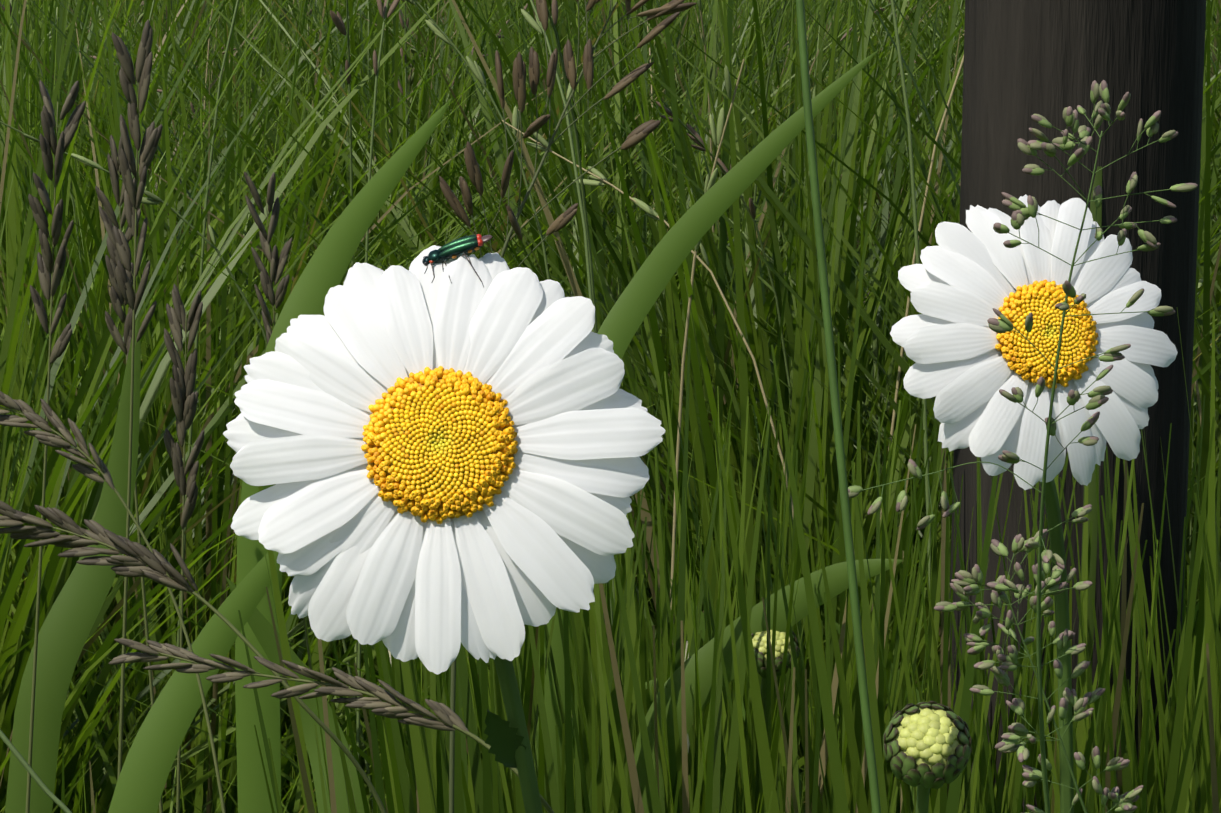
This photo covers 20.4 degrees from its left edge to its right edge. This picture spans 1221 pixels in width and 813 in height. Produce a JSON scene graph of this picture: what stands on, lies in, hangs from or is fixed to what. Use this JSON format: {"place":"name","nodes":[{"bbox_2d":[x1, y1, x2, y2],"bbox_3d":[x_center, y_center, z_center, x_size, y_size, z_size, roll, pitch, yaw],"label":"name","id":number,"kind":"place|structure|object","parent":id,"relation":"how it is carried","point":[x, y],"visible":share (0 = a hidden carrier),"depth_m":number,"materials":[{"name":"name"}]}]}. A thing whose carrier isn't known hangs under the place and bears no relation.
{"place":"outdoors","nodes":[
{"label":"outdoors","id":0,"kind":"place"},
{"bbox_2d":[0,729,71,812],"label":"grass stalk","id":1,"kind":"object","parent":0,"point":[35,777],"depth_m":0.41,"materials":[{"name":"green plant"}]},
{"bbox_2d":[108,638,553,812],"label":"grass seed head","id":2,"kind":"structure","parent":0,"point":[447,719],"depth_m":0.45},
{"bbox_2d":[361,366,517,523],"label":"flower center","id":3,"kind":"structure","parent":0,"point":[440,445],"depth_m":0.40,"materials":[{"name":"yellow plant"}]},
{"bbox_2d":[223,245,665,674],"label":"daisy petals","id":4,"kind":"object","parent":3,"relation":"attached to","point":[543,537],"visible":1,"depth_m":0.40,"materials":[{"name":"white plant"}]},
{"bbox_2d":[422,234,491,286],"bbox_3d":[-0.019,-0.017,0.406,0.010,0.006,0.007,0,8,2],"label":"beetle","id":5,"kind":"object","parent":4,"relation":"on","point":[459,247],"visible":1,"depth_m":0.41},
{"bbox_2d":[0,0,1220,812],"bbox_3d":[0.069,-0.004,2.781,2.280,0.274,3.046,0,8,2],"label":"meadow grass","id":6,"kind":"structure","parent":0,"point":[200,737],"depth_m":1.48,"materials":[{"name":"green plant"}]},
{"bbox_2d":[0,0,1220,150],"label":"meadow grass","id":7,"kind":"structure","parent":0,"point":[400,25],"depth_m":8.73,"materials":[{"name":"green plant"}]},
{"label":"meadow ground","id":8,"kind":"structure","parent":0,"visible":0},
{"bbox_2d":[25,80,85,812],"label":"grass seed head","id":9,"kind":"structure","parent":8,"relation":"on","point":[50,273],"depth_m":0.80},
{"bbox_2d":[0,391,225,812],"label":"grass seed head","id":10,"kind":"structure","parent":8,"relation":"on","point":[82,466],"depth_m":0.62},
{"bbox_2d":[95,135,162,812],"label":"grass seed head","id":11,"kind":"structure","parent":8,"relation":"on","point":[107,215],"depth_m":0.91},
{"bbox_2d":[111,19,162,780],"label":"grass seed head","id":12,"kind":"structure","parent":8,"relation":"on","point":[148,149],"depth_m":0.75},
{"bbox_2d":[163,284,204,812],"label":"grass seed head","id":13,"kind":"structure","parent":8,"relation":"on","point":[184,397],"depth_m":0.85},
{"bbox_2d":[0,500,385,812],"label":"grass seed head","id":14,"kind":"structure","parent":8,"relation":"on","point":[136,560],"depth_m":0.49},
{"bbox_2d":[244,171,311,669],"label":"grass seed head","id":15,"kind":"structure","parent":8,"relation":"on","point":[277,266],"depth_m":0.95},
{"bbox_2d":[0,642,898,812],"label":"meadow grass","id":16,"kind":"structure","parent":8,"relation":"on","point":[217,810],"depth_m":1.27,"materials":[{"name":"green plant"}]},
{"bbox_2d":[484,655,542,812],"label":"flower stem","id":17,"kind":"object","parent":8,"relation":"on","point":[508,741],"visible":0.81,"depth_m":0.42,"materials":[{"name":"green plant"}]},
{"bbox_2d":[388,641,689,750],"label":"dry stalks","id":18,"kind":"object","parent":8,"relation":"on","point":[688,744],"depth_m":0.95,"materials":[{"name":"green plant"}]},
{"bbox_2d":[439,0,696,812],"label":"panicle grass","id":19,"kind":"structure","parent":8,"relation":"on","point":[639,134],"depth_m":0.46,"materials":[{"name":"plant"}]},
{"bbox_2d":[0,0,1220,812],"bbox_3d":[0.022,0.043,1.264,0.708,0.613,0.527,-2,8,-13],"label":"meadow culms","id":20,"kind":"object","parent":8,"relation":"on","point":[598,178],"visible":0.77,"depth_m":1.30,"materials":[{"name":"green plant"}]},
{"bbox_2d":[5,50,1220,812],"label":"broad grass blades","id":21,"kind":"object","parent":8,"relation":"on","point":[63,636],"visible":0.4,"depth_m":0.80,"materials":[{"name":"green plant"}]},
{"bbox_2d":[12,0,1216,41],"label":"distant meadow grass","id":22,"kind":"structure","parent":8,"relation":"on","point":[760,5],"depth_m":12.50,"materials":[{"name":"green plant"}]},
{"bbox_2d":[238,309,1220,812],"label":"grass","id":23,"kind":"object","parent":8,"relation":"on","point":[608,701],"visible":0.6,"depth_m":0.61,"materials":[{"name":"green plant"}]},
{"bbox_2d":[746,630,799,723],"bbox_3d":[0.030,0.235,0.672,0.011,0.398,0.046,0,8,2],"label":"daisy bud","id":24,"kind":"object","parent":8,"relation":"on","point":[759,640],"visible":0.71,"depth_m":0.62,"materials":[{"name":"yellow plant"}]},
{"bbox_2d":[796,0,880,812],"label":"grass stem","id":25,"kind":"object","parent":8,"relation":"on","point":[844,494],"depth_m":0.40,"materials":[{"name":"green plant"}]},
{"bbox_2d":[883,701,971,812],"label":"daisy bud","id":26,"kind":"object","parent":8,"relation":"on","point":[927,746],"visible":1,"depth_m":0.42,"materials":[{"name":"plant"}]},
{"bbox_2d":[848,80,1197,812],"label":"poa panicle","id":27,"kind":"object","parent":8,"relation":"on","point":[1012,742],"visible":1,"depth_m":0.43,"materials":[{"name":"green plant"}]},
{"bbox_2d":[1014,288,1073,812],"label":"flower stem","id":28,"kind":"object","parent":8,"relation":"on","point":[1057,546],"visible":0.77,"depth_m":0.53,"materials":[{"name":"green plant"}]},
{"bbox_2d":[995,280,1098,388],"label":"flower center","id":29,"kind":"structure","parent":28,"relation":"attached to","point":[1020,353],"depth_m":0.50,"materials":[{"name":"yellow plant"}]},
{"bbox_2d":[890,194,1177,489],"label":"daisy petals","id":30,"kind":"object","parent":29,"relation":"attached to","point":[960,282],"visible":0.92,"depth_m":0.50,"materials":[{"name":"white plant"}]},
{"bbox_2d":[949,0,1205,810],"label":"fence post","id":31,"kind":"object","parent":8,"relation":"on","point":[1048,60],"visible":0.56,"depth_m":0.68,"materials":[{"name":"brown wood"}]}
]}

